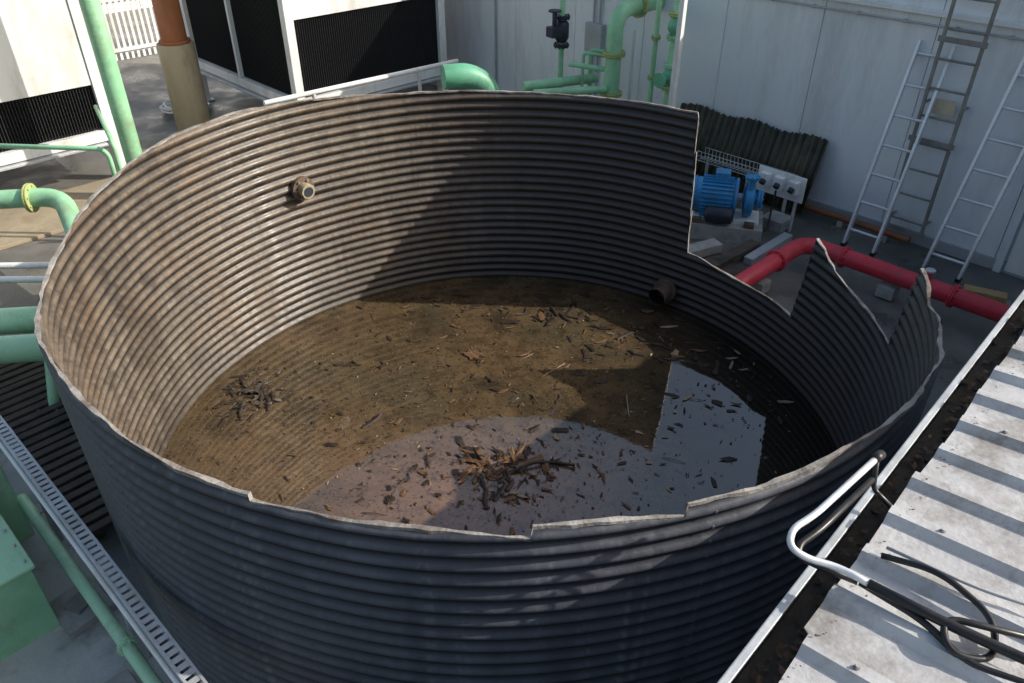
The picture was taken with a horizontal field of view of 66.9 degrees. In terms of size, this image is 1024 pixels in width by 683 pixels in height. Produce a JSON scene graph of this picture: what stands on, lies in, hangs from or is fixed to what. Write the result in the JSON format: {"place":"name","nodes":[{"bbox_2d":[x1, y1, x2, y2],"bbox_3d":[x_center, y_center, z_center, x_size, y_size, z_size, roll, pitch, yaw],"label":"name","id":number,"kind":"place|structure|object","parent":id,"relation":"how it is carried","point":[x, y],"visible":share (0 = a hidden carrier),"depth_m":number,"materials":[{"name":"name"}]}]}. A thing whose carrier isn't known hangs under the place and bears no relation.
{"place":"outdoors","nodes":[
{"label":"outdoors","id":0,"kind":"place"},
{"bbox_2d":[0,0,125,176],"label":"cooling tower","id":1,"kind":"structure","parent":0,"point":[52,91],"depth_m":8.77,"materials":[{"name":"white metal"}]},
{"bbox_2d":[102,0,152,13],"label":"building","id":2,"kind":"structure","parent":0,"point":[123,6],"depth_m":17.90,"materials":[{"name":"metal"}]},
{"bbox_2d":[179,0,447,104],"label":"cooling tower","id":3,"kind":"structure","parent":0,"point":[262,50],"depth_m":10.67,"materials":[{"name":"black metal"}]},
{"bbox_2d":[162,276,836,535],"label":"water","id":4,"kind":"structure","parent":0,"point":[309,467],"depth_m":5.95,"materials":[{"name":"brown liquid"}]},
{"bbox_2d":[200,285,804,534],"bbox_3d":[-0.082,0.714,5.643,4.568,0.067,4.564,0,34,0],"label":"debris","id":5,"kind":"object","parent":4,"relation":"on","point":[492,471],"visible":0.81,"depth_m":5.81,"materials":[{"name":"brown plant"}]},
{"bbox_2d":[0,7,1023,680],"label":"ground","id":6,"kind":"structure","parent":0,"point":[966,333],"depth_m":8.14,"materials":[{"name":"grey concrete"}]},
{"bbox_2d":[0,262,48,282],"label":"white conduits","id":7,"kind":"object","parent":6,"relation":"on","point":[22,265],"depth_m":6.60,"materials":[{"name":"paint"}]},
{"bbox_2d":[0,306,59,432],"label":"green header pipes","id":8,"kind":"object","parent":6,"relation":"on","point":[18,348],"visible":0.24,"depth_m":5.82,"materials":[{"name":"metal"}]},
{"bbox_2d":[0,183,78,233],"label":"green elbow pipe","id":9,"kind":"object","parent":6,"relation":"on","point":[30,197],"visible":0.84,"depth_m":7.38,"materials":[{"name":"paint"}]},
{"bbox_2d":[0,177,111,249],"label":"concrete pad","id":10,"kind":"object","parent":6,"relation":"on","point":[18,226],"depth_m":8.67,"materials":[{"name":"beige concrete"}]},
{"bbox_2d":[0,361,112,539],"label":"slatted walkway","id":11,"kind":"structure","parent":6,"relation":"on","point":[54,449],"depth_m":5.55,"materials":[{"name":"grey metal"}]},
{"bbox_2d":[0,105,121,175],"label":"green thin pipes","id":12,"kind":"object","parent":6,"relation":"on","point":[106,153],"visible":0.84,"depth_m":7.80,"materials":[{"name":"metal"}]},
{"bbox_2d":[0,448,172,682],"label":"concrete slab","id":13,"kind":"structure","parent":6,"relation":"on","point":[78,645],"depth_m":4.31,"materials":[{"name":"grey concrete"}]},
{"bbox_2d":[0,465,34,541],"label":"green pump housing","id":14,"kind":"object","parent":13,"relation":"on","point":[12,513],"visible":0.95,"depth_m":4.78,"materials":[{"name":"paint"}]},
{"bbox_2d":[17,493,162,682],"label":"green drain pipe","id":15,"kind":"object","parent":14,"relation":"attached to","point":[127,646],"visible":1,"depth_m":4.19,"materials":[{"name":"paint"}]},
{"bbox_2d":[0,514,59,660],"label":"green sump tank","id":16,"kind":"object","parent":13,"relation":"on","point":[27,615],"visible":1,"depth_m":4.18,"materials":[{"name":"metal"}]},
{"bbox_2d":[0,415,207,682],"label":"perforated cable tray","id":17,"kind":"object","parent":13,"relation":"on","point":[90,553],"visible":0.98,"depth_m":3.58,"materials":[{"name":"white paint"}]},
{"bbox_2d":[78,0,141,163],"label":"green riser pipe","id":18,"kind":"object","parent":6,"relation":"on","point":[102,46],"visible":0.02,"depth_m":8.36,"materials":[{"name":"metal"}]},
{"bbox_2d":[100,0,158,60],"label":"picket fence","id":19,"kind":"object","parent":6,"relation":"on","point":[137,47],"visible":0.15,"depth_m":14.27,"materials":[{"name":"white paint"}]},
{"bbox_2d":[151,0,210,131],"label":"brown riser pipe","id":20,"kind":"object","parent":6,"relation":"on","point":[176,49],"visible":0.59,"depth_m":10.28,"materials":[{"name":"metal"}]},
{"bbox_2d":[159,100,211,114],"bbox_3d":[-5.012,-3.598,11.886,0.786,0.143,0.567,0,34,0],"label":"hose coil","id":21,"kind":"object","parent":6,"relation":"on","point":[164,107],"visible":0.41,"depth_m":11.78,"materials":[{"name":"white paint"}]},
{"bbox_2d":[263,59,458,105],"bbox_3d":[-1.860,-3.001,10.295,2.907,0.980,0.060,-26,42,-33],"label":"white pipe rail","id":22,"kind":"object","parent":6,"relation":"on","point":[313,93],"visible":0.6,"depth_m":9.95,"materials":[{"name":"metal"}]},
{"bbox_2d":[34,90,944,682],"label":"corrugated tank","id":23,"kind":"object","parent":6,"relation":"on","point":[188,268],"visible":0.87,"depth_m":4.95,"materials":[{"name":"galvanised steel"}]},
{"bbox_2d":[440,0,665,102],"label":"green pipework","id":24,"kind":"object","parent":6,"relation":"on","point":[463,75],"visible":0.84,"depth_m":9.13,"materials":[{"name":"paint"}]},
{"bbox_2d":[546,9,569,48],"bbox_3d":[0.577,-3.925,9.746,0.344,0.475,0.198,-28,43,-35],"label":"black valve","id":25,"kind":"object","parent":24,"relation":"attached to","point":[558,30],"visible":0.99,"depth_m":9.68,"materials":[{"name":"metal"}]},
{"bbox_2d":[627,29,638,100],"bbox_3d":[1.460,-2.963,9.594,0.200,1.710,0.200,-29,44,-35],"label":"white post","id":26,"kind":"object","parent":6,"relation":"on","point":[633,63],"visible":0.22,"depth_m":9.31,"materials":[{"name":"metal"}]},
{"bbox_2d":[653,0,683,105],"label":"green gate valve","id":27,"kind":"object","parent":6,"relation":"on","point":[661,81],"visible":0.48,"depth_m":8.70,"materials":[{"name":"paint"}]},
{"bbox_2d":[668,0,687,106],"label":"white post","id":28,"kind":"object","parent":6,"relation":"on","point":[677,50],"visible":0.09,"depth_m":8.12,"materials":[{"name":"metal"}]},
{"bbox_2d":[424,0,1023,279],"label":"cladding wall","id":29,"kind":"structure","parent":6,"relation":"on","point":[833,72],"depth_m":8.29,"materials":[{"name":"pale grey paint"},{"name":"sheet metal"}]},
{"bbox_2d":[494,0,605,95],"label":"wall conduit","id":30,"kind":"object","parent":29,"relation":"attached to","point":[594,34],"depth_m":10.23,"materials":[{"name":"grey plastic"}]},
{"bbox_2d":[883,0,1000,238],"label":"fixed ladder","id":31,"kind":"object","parent":29,"relation":"attached to","point":[943,107],"visible":0.91,"depth_m":7.47,"materials":[{"name":"grey metal"}]},
{"bbox_2d":[992,191,1023,276],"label":"wall door","id":32,"kind":"structure","parent":29,"relation":"attached to","point":[1015,263],"depth_m":7.61,"materials":[{"name":"white paint"}]},
{"bbox_2d":[689,168,764,243],"bbox_3d":[2.291,-1.496,8.327,0.847,0.720,0.568,9,35,13],"label":"electric pump","id":33,"kind":"object","parent":6,"relation":"on","point":[717,215],"visible":0.92,"depth_m":8.20,"materials":[{"name":"metal"}]},
{"bbox_2d":[689,232,792,275],"bbox_3d":[2.196,-0.914,8.016,0.832,0.110,1.614,24,41,30],"label":"timber bearer","id":34,"kind":"object","parent":6,"relation":"on","point":[751,252],"visible":0.53,"depth_m":7.99,"materials":[{"name":"grey wood"}]},
{"bbox_2d":[697,147,797,212],"bbox_3d":[2.664,-1.814,8.956,0.168,0.534,1.206,-29,44,-35],"label":"wire cable tray","id":35,"kind":"object","parent":6,"relation":"on","point":[707,162],"visible":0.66,"depth_m":8.95,"materials":[{"name":"grey metal"}]},
{"bbox_2d":[680,103,827,214],"bbox_3d":[2.702,-2.221,9.208,0.312,0.821,1.950,-29,44,-35],"label":"corrugated plastic sheet","id":36,"kind":"object","parent":6,"relation":"on","point":[766,144],"visible":0.62,"depth_m":9.06,"materials":[{"name":"plastic"}]},
{"bbox_2d":[756,165,807,233],"bbox_3d":[2.831,-1.536,8.457,0.585,0.640,0.474,0,34,0],"label":"socket stand","id":37,"kind":"object","parent":6,"relation":"on","point":[782,184],"visible":0.91,"depth_m":8.40,"materials":[{"name":"metal"}]},
{"bbox_2d":[797,203,910,242],"bbox_3d":[3.298,-1.555,8.931,0.080,0.135,2.550,-29,44,-35],"label":"wall base pipe","id":38,"kind":"object","parent":6,"relation":"on","point":[843,220],"depth_m":8.46,"materials":[{"name":"metal"}]},
{"bbox_2d":[717,290,1023,682],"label":"roofed shed","id":39,"kind":"structure","parent":6,"relation":"on","point":[950,482],"depth_m":2.24,"materials":[{"name":"paint"}]},
{"bbox_2d":[787,450,1023,664],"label":"tubular hook rail","id":40,"kind":"object","parent":39,"relation":"on","point":[930,615],"visible":0.99,"depth_m":2.12,"materials":[{"name":"metal"}]},
{"bbox_2d":[858,546,1023,682],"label":"black hoses","id":41,"kind":"object","parent":39,"relation":"on","point":[941,636],"visible":0.92,"depth_m":1.97,"materials":[{"name":"rubber"}]},
{"bbox_2d":[734,237,1010,321],"bbox_3d":[3.671,-0.414,6.994,3.435,0.400,1.363,12,36,17],"label":"red water pipe","id":42,"kind":"object","parent":6,"relation":"on","point":[894,278],"visible":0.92,"depth_m":7.24,"materials":[{"name":"metal"}]},
{"bbox_2d":[840,39,956,255],"bbox_3d":[3.861,-1.908,7.787,0.676,2.008,0.366,-29,44,-36],"label":"aluminium ladder","id":43,"kind":"object","parent":6,"relation":"on","point":[912,152],"visible":0.96,"depth_m":7.76,"materials":[{"name":"silver metal"}]},
{"bbox_2d":[919,56,1023,282],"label":"aluminium ladder","id":44,"kind":"object","parent":6,"relation":"on","point":[1009,178],"visible":0.98,"depth_m":7.33,"materials":[{"name":"silver metal"}]},
{"bbox_2d":[963,284,1010,305],"bbox_3d":[4.405,-0.388,7.204,0.412,0.160,0.200,17,38,23],"label":"wooden block","id":45,"kind":"object","parent":6,"relation":"on","point":[999,296],"depth_m":7.16,"materials":[{"name":"wood"}]}
]}

